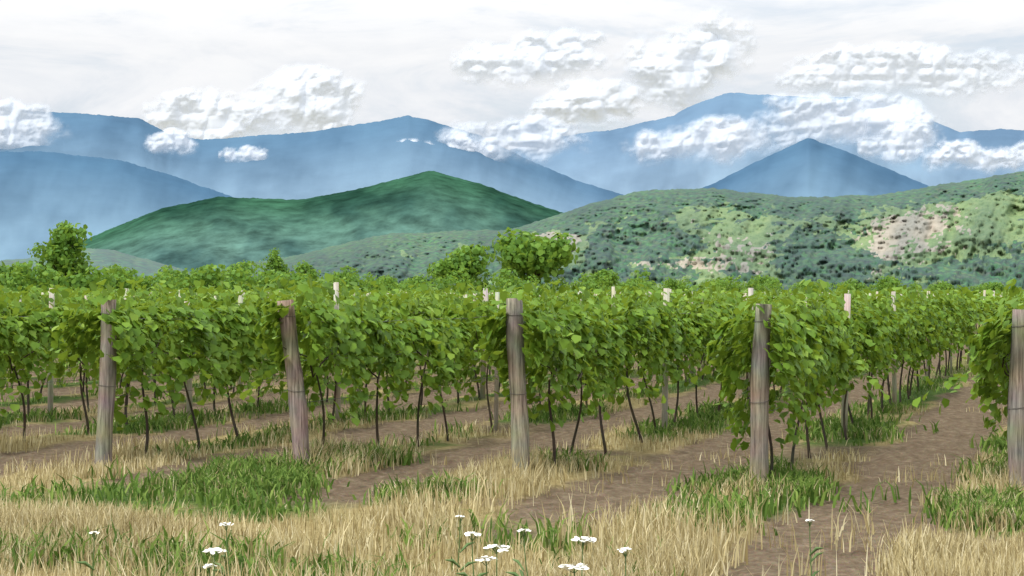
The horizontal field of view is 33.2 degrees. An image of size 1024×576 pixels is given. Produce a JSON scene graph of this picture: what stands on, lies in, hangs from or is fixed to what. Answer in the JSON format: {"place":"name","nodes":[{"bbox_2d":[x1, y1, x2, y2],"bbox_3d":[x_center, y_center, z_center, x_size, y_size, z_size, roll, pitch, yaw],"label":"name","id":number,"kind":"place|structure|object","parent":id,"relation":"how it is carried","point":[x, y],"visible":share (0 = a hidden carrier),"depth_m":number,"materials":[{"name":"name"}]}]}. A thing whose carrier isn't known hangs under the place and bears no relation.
{"place":"outdoors","nodes":[
{"label":"outdoors","id":0,"kind":"place"},
{"bbox_2d":[0,100,57,148],"bbox_3d":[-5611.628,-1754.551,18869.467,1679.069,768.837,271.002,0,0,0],"label":"cloud","id":1,"kind":"structure","parent":0,"point":[21,125],"depth_m":18865.64,"materials":[{"name":"white"}]},
{"bbox_2d":[0,248,189,284],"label":"hill","id":2,"kind":"structure","parent":0,"point":[101,258],"depth_m":1479.81,"materials":[{"name":"green plant"}]},
{"bbox_2d":[0,151,231,260],"bbox_3d":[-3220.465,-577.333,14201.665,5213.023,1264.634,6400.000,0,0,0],"label":"mountain","id":3,"kind":"structure","parent":0,"point":[42,193],"depth_m":13051.18,"materials":[{"name":"blue stone"}]},
{"bbox_2d":[146,130,195,152],"bbox_3d":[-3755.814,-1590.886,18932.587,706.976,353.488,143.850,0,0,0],"label":"cloud","id":4,"kind":"structure","parent":0,"point":[182,141],"depth_m":18923.20,"materials":[{"name":"white"}]},
{"bbox_2d":[145,90,257,139],"bbox_3d":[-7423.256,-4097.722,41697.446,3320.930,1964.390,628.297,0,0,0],"label":"cloud","id":5,"kind":"structure","parent":0,"point":[210,114],"depth_m":41606.64,"materials":[{"name":"white"}]},
{"bbox_2d":[219,145,266,160],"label":"cloud","id":6,"kind":"structure","parent":0,"point":[247,152],"depth_m":19055.27,"materials":[{"name":"white"}]},
{"bbox_2d":[243,67,360,131],"bbox_3d":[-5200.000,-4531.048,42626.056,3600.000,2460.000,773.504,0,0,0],"label":"cloud","id":7,"kind":"structure","parent":0,"point":[311,99],"depth_m":42496.40,"materials":[{"name":"white"}]},
{"bbox_2d":[0,112,622,212],"bbox_3d":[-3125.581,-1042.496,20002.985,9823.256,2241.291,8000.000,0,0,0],"label":"mountain","id":8,"kind":"structure","parent":0,"point":[302,165],"depth_m":19009.64,"materials":[{"name":"blue stone"}]},
{"bbox_2d":[81,171,562,271],"bbox_3d":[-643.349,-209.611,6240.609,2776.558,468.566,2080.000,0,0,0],"label":"hill","id":9,"kind":"structure","parent":0,"point":[226,231],"depth_m":5863.00,"materials":[{"name":"green plant"}]},
{"bbox_2d":[448,137,484,151],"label":"cloud","id":10,"kind":"structure","parent":0,"point":[469,145],"depth_m":19354.85,"materials":[{"name":"white"}]},
{"bbox_2d":[440,117,575,157],"bbox_3d":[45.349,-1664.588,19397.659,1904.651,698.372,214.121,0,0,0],"label":"cloud","id":11,"kind":"structure","parent":0,"point":[539,137],"depth_m":19379.17,"materials":[{"name":"white"}]},
{"bbox_2d":[0,323,1017,575],"bbox_3d":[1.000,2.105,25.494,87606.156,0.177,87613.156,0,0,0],"label":"ground","id":12,"kind":"structure","parent":0,"point":[958,429],"depth_m":21.32,"materials":[{"name":"brown soil"}]},
{"bbox_2d":[76,516,823,575],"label":"wildflower stems","id":13,"kind":"object","parent":12,"relation":"on","point":[453,561],"visible":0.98,"depth_m":11.02,"materials":[{"name":"green plant"}]},
{"bbox_2d":[90,515,814,570],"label":"white flowers","id":14,"kind":"object","parent":13,"relation":"attached to","point":[579,566],"visible":1,"depth_m":9.67,"materials":[{"name":"white plant"}]},
{"bbox_2d":[15,229,937,291],"bbox_3d":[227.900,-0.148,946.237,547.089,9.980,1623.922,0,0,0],"label":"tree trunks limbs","id":15,"kind":"object","parent":12,"relation":"on","point":[369,278],"visible":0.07,"depth_m":216.24,"materials":[{"name":"brown plant"}]},
{"bbox_2d":[0,220,1005,292],"bbox_3d":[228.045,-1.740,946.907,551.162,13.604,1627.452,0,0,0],"label":"trees","id":16,"kind":"object","parent":15,"relation":"on","point":[522,253],"visible":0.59,"depth_m":233.30,"materials":[{"name":"green plant"}]},
{"bbox_2d":[4,324,1009,473],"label":"vine trunks","id":17,"kind":"object","parent":12,"relation":"on","point":[869,407],"visible":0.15,"depth_m":23.42,"materials":[{"name":"brown plant"}]},
{"bbox_2d":[0,272,1023,451],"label":"vine leaves","id":18,"kind":"object","parent":17,"relation":"attached to","point":[813,343],"visible":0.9,"depth_m":21.49,"materials":[{"name":"green plant"}]},
{"bbox_2d":[18,282,1001,436],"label":"vineyard posts","id":19,"kind":"object","parent":12,"relation":"on","point":[847,299],"visible":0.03,"depth_m":27.08,"materials":[{"name":"grey wood"}]},
{"bbox_2d":[0,285,1022,322],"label":"vine leaves","id":20,"kind":"object","parent":19,"relation":"attached to","point":[988,308],"visible":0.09,"depth_m":56.42,"materials":[{"name":"green plant"}]},
{"bbox_2d":[107,289,1005,296],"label":"vine leaves","id":21,"kind":"object","parent":19,"relation":"on","point":[834,290],"visible":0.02,"depth_m":133.10,"materials":[{"name":"green plant"}]},
{"bbox_2d":[0,366,1023,575],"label":"dry grass tufts","id":22,"kind":"object","parent":12,"relation":"on","point":[926,554],"visible":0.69,"depth_m":13.82,"materials":[{"name":"beige plant"}]},
{"bbox_2d":[0,364,1023,575],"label":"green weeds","id":23,"kind":"object","parent":12,"relation":"on","point":[271,475],"depth_m":17.04,"materials":[{"name":"green plant"}]},
{"bbox_2d":[95,298,1023,491],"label":"wooden posts","id":24,"kind":"object","parent":12,"relation":"on","point":[759,392],"visible":0.74,"depth_m":18.35,"materials":[{"name":"grey wood"}]},
{"bbox_2d":[1,303,1023,410],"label":"trellis wires","id":25,"kind":"object","parent":24,"relation":"attached to","point":[399,354],"visible":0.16,"depth_m":21.92,"materials":[{"name":"grey metal"}]},
{"bbox_2d":[0,0,1023,136],"label":"sky","id":26,"kind":"structure","parent":0,"point":[120,58],"materials":[{"name":"white"}]},
{"bbox_2d":[452,30,603,81],"bbox_3d":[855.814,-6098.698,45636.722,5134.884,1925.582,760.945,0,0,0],"label":"cloud","id":27,"kind":"structure","parent":0,"point":[540,57],"depth_m":45622.56,"materials":[{"name":"white"}]},
{"bbox_2d":[527,80,639,126],"bbox_3d":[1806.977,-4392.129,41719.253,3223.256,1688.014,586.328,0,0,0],"label":"cloud","id":28,"kind":"structure","parent":0,"point":[573,104],"depth_m":41678.73,"materials":[{"name":"white"}]},
{"bbox_2d":[220,171,1023,291],"bbox_3d":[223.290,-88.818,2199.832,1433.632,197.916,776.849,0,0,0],"label":"hill","id":29,"kind":"structure","parent":0,"point":[967,233],"depth_m":1992.07,"materials":[{"name":"green plant"}]},
{"bbox_2d":[630,15,750,110],"bbox_3d":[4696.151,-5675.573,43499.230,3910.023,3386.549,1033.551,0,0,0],"label":"cloud","id":30,"kind":"structure","parent":0,"point":[680,73],"depth_m":43308.81,"materials":[{"name":"white"}]},
{"bbox_2d":[635,117,763,159],"bbox_3d":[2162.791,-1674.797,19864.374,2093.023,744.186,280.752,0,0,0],"label":"cloud","id":31,"kind":"structure","parent":0,"point":[723,138],"depth_m":19864.42,"materials":[{"name":"white"}]},
{"bbox_2d":[514,93,1023,194],"bbox_3d":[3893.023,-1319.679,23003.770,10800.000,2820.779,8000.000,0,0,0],"label":"mountain","id":32,"kind":"structure","parent":0,"point":[610,160],"depth_m":21777.07,"materials":[{"name":"blue stone"}]},
{"bbox_2d":[720,94,867,160],"bbox_3d":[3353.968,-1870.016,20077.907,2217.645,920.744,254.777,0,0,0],"label":"cloud","id":33,"kind":"structure","parent":0,"point":[821,117],"depth_m":20037.85,"materials":[{"name":"white"}]},
{"bbox_2d":[703,138,927,197],"bbox_3d":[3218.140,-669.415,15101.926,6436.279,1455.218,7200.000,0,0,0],"label":"pyramid mountain","id":34,"kind":"structure","parent":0,"point":[807,167],"depth_m":14431.23,"materials":[{"name":"blue stone"}]},
{"bbox_2d":[846,95,933,139],"bbox_3d":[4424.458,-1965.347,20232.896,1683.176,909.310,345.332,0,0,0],"label":"cloud","id":35,"kind":"structure","parent":0,"point":[884,112],"depth_m":20200.86,"materials":[{"name":"white"}]},
{"bbox_2d":[858,122,940,160],"bbox_3d":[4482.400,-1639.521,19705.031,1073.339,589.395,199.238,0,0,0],"label":"cloud","id":36,"kind":"structure","parent":0,"point":[903,142],"depth_m":19693.22,"materials":[{"name":"white"}]},
{"bbox_2d":[776,42,1023,95],"bbox_3d":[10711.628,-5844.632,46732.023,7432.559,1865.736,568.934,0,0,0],"label":"cloud","id":37,"kind":"structure","parent":0,"point":[846,69],"depth_m":46680.38,"materials":[{"name":"white"}]},
{"bbox_2d":[922,140,1014,171],"bbox_3d":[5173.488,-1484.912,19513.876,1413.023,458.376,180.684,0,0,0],"label":"cloud","id":38,"kind":"structure","parent":0,"point":[971,154],"depth_m":19506.86,"materials":[{"name":"white"}]},
{"bbox_2d":[1009,143,1023,168],"bbox_3d":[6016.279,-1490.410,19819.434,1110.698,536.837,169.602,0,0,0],"label":"cloud","id":39,"kind":"structure","parent":0,"point":[1017,151],"depth_m":19802.73,"materials":[{"name":"white"}]}
]}

